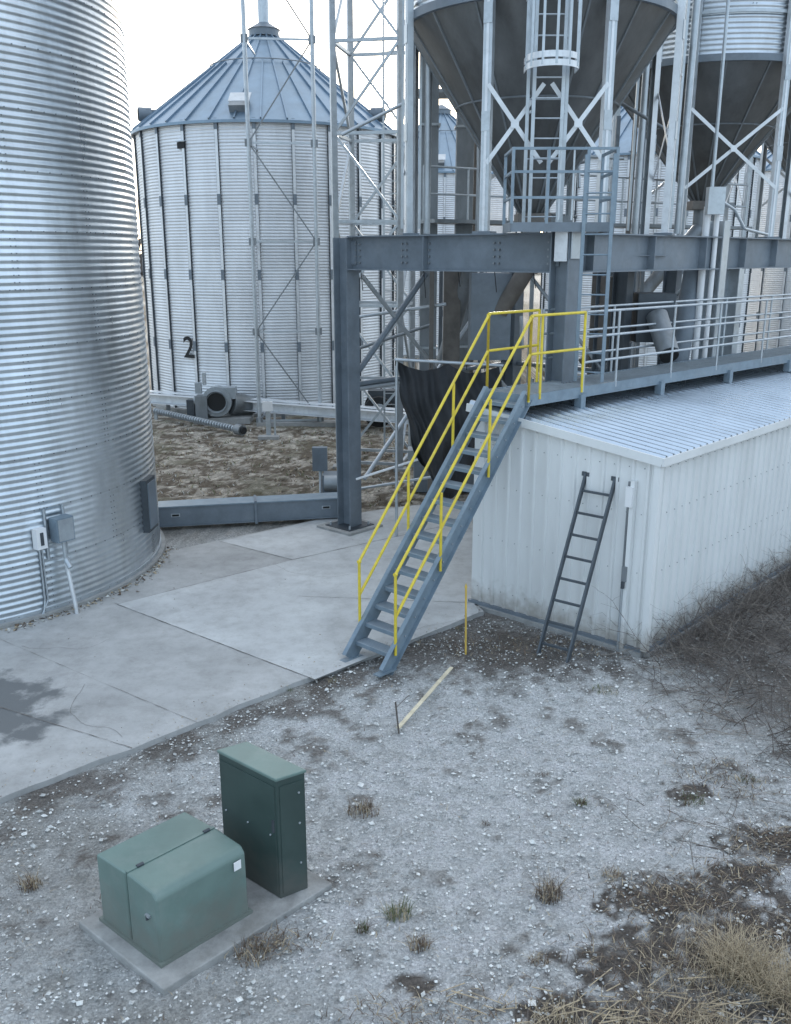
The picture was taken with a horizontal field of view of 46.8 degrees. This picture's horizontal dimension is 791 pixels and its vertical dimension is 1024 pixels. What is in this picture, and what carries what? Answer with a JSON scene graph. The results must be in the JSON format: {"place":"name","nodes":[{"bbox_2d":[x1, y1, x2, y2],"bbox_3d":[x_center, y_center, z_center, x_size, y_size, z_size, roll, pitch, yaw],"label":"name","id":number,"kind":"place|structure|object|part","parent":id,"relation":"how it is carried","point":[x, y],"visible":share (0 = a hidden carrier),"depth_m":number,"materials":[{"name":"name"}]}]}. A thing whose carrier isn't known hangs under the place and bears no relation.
{"place":"outdoors","nodes":[
{"label":"outdoors","id":0,"kind":"place"},
{"bbox_2d":[0,273,790,1023],"bbox_3d":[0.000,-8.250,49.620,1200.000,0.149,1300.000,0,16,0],"label":"ground","id":1,"kind":"structure","parent":0,"point":[66,935],"depth_m":9.28,"materials":[{"name":"grey gravel"}]},
{"bbox_2d":[14,869,47,892],"bbox_3d":[-3.314,3.332,8.279,0.350,0.140,0.377,-4,16,-15],"label":"weed tuft","id":2,"kind":"object","parent":1,"relation":"on","point":[31,883],"visible":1,"depth_m":8.28,"materials":[{"name":"brown plant"}]},
{"bbox_2d":[0,0,165,629],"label":"grain bin","id":3,"kind":"object","parent":1,"relation":"on","point":[76,436],"visible":0.98,"depth_m":13.93,"materials":[{"name":"metal"}]},
{"bbox_2d":[31,505,78,613],"bbox_3d":[-5.232,0.799,14.163,0.339,1.712,0.609,12,20,36],"label":"electrical box","id":4,"kind":"object","parent":3,"relation":"attached to","point":[62,529],"visible":1,"depth_m":14.10,"materials":[{"name":"metal"}]},
{"bbox_2d":[139,475,157,532],"bbox_3d":[-4.416,-0.151,16.410,0.140,0.950,0.500,1,16,3],"label":"wall hatch","id":5,"kind":"object","parent":3,"relation":"attached to","point":[148,495],"depth_m":16.25,"materials":[{"name":"metal"}]},
{"bbox_2d":[153,408,246,435],"bbox_3d":[-6.535,-2.975,30.116,4.912,0.410,0.340,14,21,40],"label":"screw auger","id":6,"kind":"object","parent":1,"relation":"on","point":[238,429],"visible":1,"depth_m":29.82,"materials":[{"name":"metal"}]},
{"bbox_2d":[79,869,331,995],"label":"concrete slab","id":7,"kind":"structure","parent":1,"relation":"on","point":[268,908],"depth_m":7.59,"materials":[{"name":"grey concrete"}]},
{"bbox_2d":[97,812,252,968],"bbox_3d":[-1.875,3.129,7.734,0.857,0.696,0.976,15,22,42],"label":"electrical transformer","id":8,"kind":"object","parent":7,"relation":"on","point":[173,889],"visible":1,"depth_m":7.51,"materials":[{"name":"metal"}]},
{"bbox_2d":[217,741,307,897],"bbox_3d":[-1.186,2.746,8.170,0.849,1.197,0.287,12,20,37],"label":"electrical cabinet","id":9,"kind":"object","parent":7,"relation":"on","point":[263,806],"visible":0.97,"depth_m":8.01,"materials":[{"name":"metal"}]},
{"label":"door panels","id":10,"kind":"part","parent":9,"relation":"part of","materials":[{"name":"metal"}]},
{"bbox_2d":[186,373,256,423],"bbox_3d":[-5.873,-3.928,31.122,2.303,1.700,1.244,0,16,0],"label":"centrifugal fan","id":11,"kind":"object","parent":1,"relation":"on","point":[216,402],"visible":0.94,"depth_m":30.70},
{"bbox_2d":[230,932,277,968],"bbox_3d":[-1.144,3.573,7.408,0.473,0.147,0.401,0,16,0],"label":"weed tuft","id":12,"kind":"object","parent":1,"relation":"on","point":[243,952],"visible":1,"depth_m":7.45,"materials":[{"name":"brown plant"}]},
{"bbox_2d":[0,501,512,803],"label":"concrete pad","id":13,"kind":"object","parent":1,"relation":"on","point":[243,603],"visible":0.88,"depth_m":13.42,"materials":[{"name":"grey concrete"}]},
{"bbox_2d":[0,531,472,796],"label":"gravel debris","id":14,"kind":"object","parent":13,"relation":"on","point":[89,602],"visible":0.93,"depth_m":14.77,"materials":[{"name":"gravel"}]},
{"bbox_2d":[158,492,337,526],"bbox_3d":[-2.975,-0.058,19.436,4.169,0.520,0.520,-3,16,-10],"label":"drag conveyor","id":15,"kind":"object","parent":13,"relation":"on","point":[213,511],"visible":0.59,"depth_m":19.23,"materials":[{"name":"metal"}]},
{"bbox_2d":[312,446,336,492],"bbox_3d":[-1.488,-0.808,20.912,0.592,1.225,1.177,-6,17,-21],"label":"motor","id":16,"kind":"object","parent":15,"relation":"on","point":[327,481],"visible":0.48,"depth_m":21.05,"materials":[{"name":"metal"}]},
{"bbox_2d":[317,221,790,535],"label":"steel support frame","id":17,"kind":"object","parent":13,"relation":"on","point":[555,256],"visible":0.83,"depth_m":17.41,"materials":[{"name":"paint"}]},
{"bbox_2d":[398,0,686,255],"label":"hopper silo","id":18,"kind":"object","parent":17,"relation":"on","point":[472,52],"visible":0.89,"depth_m":15.64,"materials":[{"name":"paint"}]},
{"bbox_2d":[401,0,700,233],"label":"vertical downpipes","id":19,"kind":"object","parent":18,"relation":"attached to","point":[641,129],"visible":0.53,"depth_m":17.80,"materials":[{"name":"metal"}]},
{"bbox_2d":[522,0,582,221],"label":"caged ladder","id":20,"kind":"object","parent":18,"relation":"attached to","point":[533,54],"visible":0.94,"depth_m":14.42,"materials":[{"name":"metal"}]},
{"bbox_2d":[502,147,619,232],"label":"service deck","id":21,"kind":"structure","parent":17,"relation":"on","point":[599,226],"depth_m":13.98,"materials":[{"name":"paint"}]},
{"bbox_2d":[606,0,790,255],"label":"hopper silo","id":22,"kind":"object","parent":17,"relation":"on","point":[755,111],"visible":0.49,"depth_m":19.80,"materials":[{"name":"paint"}]},
{"bbox_2d":[421,165,751,229],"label":"walkway","id":23,"kind":"structure","parent":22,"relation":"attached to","point":[499,223],"depth_m":20.76,"materials":[{"name":"metal"}]},
{"bbox_2d":[723,112,790,237],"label":"hopper silo","id":24,"kind":"object","parent":17,"relation":"on","point":[768,143],"visible":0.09,"depth_m":26.85,"materials":[{"name":"paint"}]},
{"bbox_2d":[131,0,395,416],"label":"grain bin","id":25,"kind":"object","parent":1,"relation":"on","point":[190,150],"visible":0.78,"depth_m":31.40,"materials":[{"name":"metal"}]},
{"bbox_2d":[258,401,279,439],"bbox_3d":[-3.925,-2.834,28.249,0.650,1.150,0.420,0,16,0],"label":"bollard post","id":26,"kind":"object","parent":1,"relation":"on","point":[267,407],"visible":1,"depth_m":28.25,"materials":[{"name":"metal"}]},
{"bbox_2d":[150,390,407,434],"bbox_3d":[-4.018,-3.387,30.925,11.474,0.765,0.661,7,17,23],"label":"channel conveyor","id":27,"kind":"object","parent":1,"relation":"on","point":[167,399],"visible":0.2,"depth_m":30.52,"materials":[{"name":"metal"}]},
{"bbox_2d":[240,0,335,426],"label":"pipe mast","id":28,"kind":"object","parent":1,"relation":"on","point":[253,241],"visible":0.96,"depth_m":28.69,"materials":[{"name":"metal"}]},
{"bbox_2d":[138,238,537,275],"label":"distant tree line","id":29,"kind":"object","parent":1,"relation":"on","point":[140,261],"visible":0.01,"depth_m":240.58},
{"bbox_2d":[343,795,384,818],"bbox_3d":[-0.310,3.022,9.375,0.486,0.143,0.435,5,17,18],"label":"weed tuft","id":30,"kind":"object","parent":1,"relation":"on","point":[365,808],"visible":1,"depth_m":9.38,"materials":[{"name":"brown plant"}]},
{"bbox_2d":[353,916,379,933],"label":"weed tuft","id":31,"kind":"object","parent":1,"relation":"on","point":[363,926],"visible":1,"depth_m":7.76,"materials":[{"name":"green plant"}]},
{"bbox_2d":[364,389,403,426],"bbox_3d":[-0.175,-3.495,30.415,1.750,1.150,1.350,0,16,0],"label":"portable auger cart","id":32,"kind":"object","parent":1,"relation":"on","point":[376,395],"visible":0.38,"depth_m":29.95,"materials":[{"name":"metal"}]},
{"bbox_2d":[328,0,447,471],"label":"lattice tower","id":33,"kind":"structure","parent":1,"relation":"on","point":[352,222],"depth_m":23.02,"materials":[{"name":"metal"}]},
{"bbox_2d":[0,421,790,1023],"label":"leaf litter","id":34,"kind":"object","parent":1,"relation":"on","point":[660,891],"visible":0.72,"depth_m":8.11,"materials":[{"name":"brown plant"}]},
{"bbox_2d":[0,618,790,1023],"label":"gravel stones","id":35,"kind":"object","parent":1,"relation":"on","point":[248,988],"visible":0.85,"depth_m":8.95,"materials":[{"name":"grey gravel"}]},
{"bbox_2d":[374,893,423,922],"bbox_3d":[0.038,3.430,7.908,0.521,0.152,0.378,0,16,0],"label":"weed tuft","id":36,"kind":"object","parent":1,"relation":"on","point":[394,910],"visible":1,"depth_m":7.92,"materials":[{"name":"green plant"}]},
{"bbox_2d":[395,695,408,733],"bbox_3d":[0.089,2.426,10.940,0.205,0.446,0.073,-9,18,-28],"label":"short stick","id":37,"kind":"object","parent":1,"relation":"on","point":[396,706],"visible":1,"depth_m":10.90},
{"bbox_2d":[399,926,437,953],"bbox_3d":[0.177,3.531,7.556,0.387,0.148,0.325,0,16,0],"label":"weed tuft","id":38,"kind":"object","parent":1,"relation":"on","point":[422,944],"visible":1,"depth_m":7.55,"materials":[{"name":"brown plant"}]},
{"bbox_2d":[396,667,452,728],"bbox_3d":[0.395,2.349,11.678,0.050,0.104,1.660,8,17,25],"label":"wooden lath","id":39,"kind":"object","parent":1,"relation":"on","point":[423,699],"visible":1,"depth_m":11.62,"materials":[{"name":"beige wood"}]},
{"bbox_2d":[356,358,503,535],"bbox_3d":[0.463,-1.357,18.463,3.730,3.611,1.523,7,17,24],"label":"tarp frame","id":40,"kind":"object","parent":1,"relation":"on","point":[397,465],"visible":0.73,"depth_m":17.82,"materials":[{"name":"metal"}]},
{"bbox_2d":[398,362,501,498],"bbox_3d":[0.961,-1.456,17.444,2.090,2.749,0.728,6,17,19],"label":"black tarp","id":41,"kind":"object","parent":40,"relation":"hanging from","point":[422,394],"visible":0.62,"depth_m":17.29,"materials":[{"name":"black plastic"}]},
{"bbox_2d":[340,386,532,677],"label":"metal staircase","id":42,"kind":"structure","parent":1,"relation":"on","point":[369,621],"depth_m":13.06,"materials":[{"name":"metal"}]},
{"bbox_2d":[357,309,586,655],"bbox_3d":[1.166,-0.648,13.511,4.153,4.414,0.881,-15,22,-43],"label":"stair handrail","id":43,"kind":"object","parent":42,"relation":"attached to","point":[539,315],"visible":0.9,"depth_m":13.10,"materials":[{"name":"yellow metal"}]},
{"bbox_2d":[408,58,473,491],"bbox_3d":[1.100,-9.275,20.037,1.600,18.000,1.000,0,16,0],"label":"bucket elevator","id":44,"kind":"object","parent":1,"relation":"on","point":[464,149],"visible":0.22,"depth_m":20.48,"materials":[{"name":"metal"}]},
{"bbox_2d":[403,105,520,357],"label":"grain bin","id":45,"kind":"object","parent":1,"relation":"on","point":[447,157],"visible":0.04,"depth_m":49.52,"materials":[{"name":"metal"}]},
{"bbox_2d":[465,584,466,654],"bbox_3d":[0.996,1.527,12.995,0.052,1.121,0.075,0,16,0],"label":"wooden stake","id":46,"kind":"object","parent":1,"relation":"on","point":[465,619],"visible":1,"depth_m":12.97,"materials":[{"name":"yellow wood"}]},
{"bbox_2d":[341,101,701,489],"bbox_3d":[3.239,-5.486,20.846,7.585,10.268,7.206,7,17,25],"label":"conveying equipment","id":47,"kind":"object","parent":1,"relation":"on","point":[479,294],"visible":0.43,"depth_m":18.36,"materials":[{"name":"metal"}]},
{"bbox_2d":[691,0,768,359],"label":"electrical conduit","id":48,"kind":"object","parent":47,"relation":"attached to","point":[715,203],"visible":0.84,"depth_m":17.81,"materials":[{"name":"metal"}]},
{"bbox_2d":[524,949,557,967],"bbox_3d":[1.160,3.603,7.386,0.316,0.101,0.211,-6,17,-19],"label":"weed tuft","id":49,"kind":"object","parent":1,"relation":"on","point":[541,956],"visible":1,"depth_m":7.39,"materials":[{"name":"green plant"}]},
{"bbox_2d":[525,861,584,904],"bbox_3d":[1.373,3.316,8.129,0.581,0.252,0.598,0,16,0],"label":"weed tuft","id":50,"kind":"object","parent":1,"relation":"on","point":[550,890],"visible":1,"depth_m":8.13,"materials":[{"name":"brown plant"}]},
{"bbox_2d":[536,471,618,662],"bbox_3d":[2.573,0.789,12.912,0.587,2.560,1.024,15,21,42],"label":"ladder","id":51,"kind":"object","parent":1,"relation":"on","point":[562,563],"visible":1,"depth_m":12.92,"materials":[{"name":"grey metal"}]},
{"bbox_2d":[569,796,589,806],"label":"weed tuft","id":52,"kind":"object","parent":1,"relation":"on","point":[583,802],"visible":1,"depth_m":9.53,"materials":[{"name":"green plant"}]},
{"bbox_2d":[592,682,618,694],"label":"weed tuft","id":53,"kind":"object","parent":1,"relation":"on","point":[604,688],"visible":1,"depth_m":11.98,"materials":[{"name":"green plant"}]},
{"bbox_2d":[599,864,627,880],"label":"weed tuft","id":54,"kind":"object","parent":1,"relation":"on","point":[610,876],"visible":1,"depth_m":8.43,"materials":[{"name":"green plant"}]},
{"bbox_2d":[466,364,790,657],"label":"storage shed","id":55,"kind":"structure","parent":1,"relation":"on","point":[700,468],"depth_m":13.75,"materials":[{"name":"white metal"}]},
{"bbox_2d":[490,293,790,408],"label":"catwalk","id":56,"kind":"object","parent":55,"relation":"on","point":[659,376],"visible":0.93,"depth_m":16.13,"materials":[{"name":"metal"}]},
{"bbox_2d":[573,153,617,381],"bbox_3d":[3.080,-3.720,14.141,0.482,3.400,0.047,6,17,19],"label":"fixed ladder","id":57,"kind":"object","parent":56,"relation":"on","point":[610,237],"visible":0.99,"depth_m":14.10,"materials":[{"name":"metal"}]},
{"bbox_2d":[535,106,760,375],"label":"grain bin","id":58,"kind":"object","parent":1,"relation":"on","point":[626,126],"visible":0.2,"depth_m":40.72,"materials":[{"name":"metal"}]},
{"bbox_2d":[575,530,790,764],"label":"dead brush","id":59,"kind":"object","parent":1,"relation":"on","point":[709,624],"visible":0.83,"depth_m":12.98,"materials":[{"name":"brown plant"}]},
{"bbox_2d":[581,681,790,1023],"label":"fallen twigs","id":60,"kind":"object","parent":1,"relation":"on","point":[697,823],"visible":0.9,"depth_m":9.33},
{"bbox_2d":[679,789,706,806],"bbox_3d":[3.118,2.991,9.572,0.334,0.096,0.297,7,17,23],"label":"weed tuft","id":61,"kind":"object","parent":1,"relation":"on","point":[693,799],"visible":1,"depth_m":9.56,"materials":[{"name":"plant"}]},
{"bbox_2d":[738,770,761,783],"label":"weed tuft","id":62,"kind":"object","parent":1,"relation":"on","point":[748,778],"visible":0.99,"depth_m":9.96,"materials":[{"name":"plant"}]},
{"bbox_2d":[743,149,790,363],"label":"grain bin","id":63,"kind":"object","parent":1,"relation":"on","point":[768,281],"visible":0.19,"depth_m":47.66,"materials":[{"name":"metal"}]},
{"bbox_2d":[122,0,767,253],"label":"sky","id":64,"kind":"structure","parent":0,"point":[168,44],"materials":[{"name":"white"}]},
{"bbox_2d":[364,881,790,1023],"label":"dry grass","id":65,"kind":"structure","parent":0,"point":[757,968],"depth_m":7.09,"materials":[{"name":"beige plant"}]}
]}

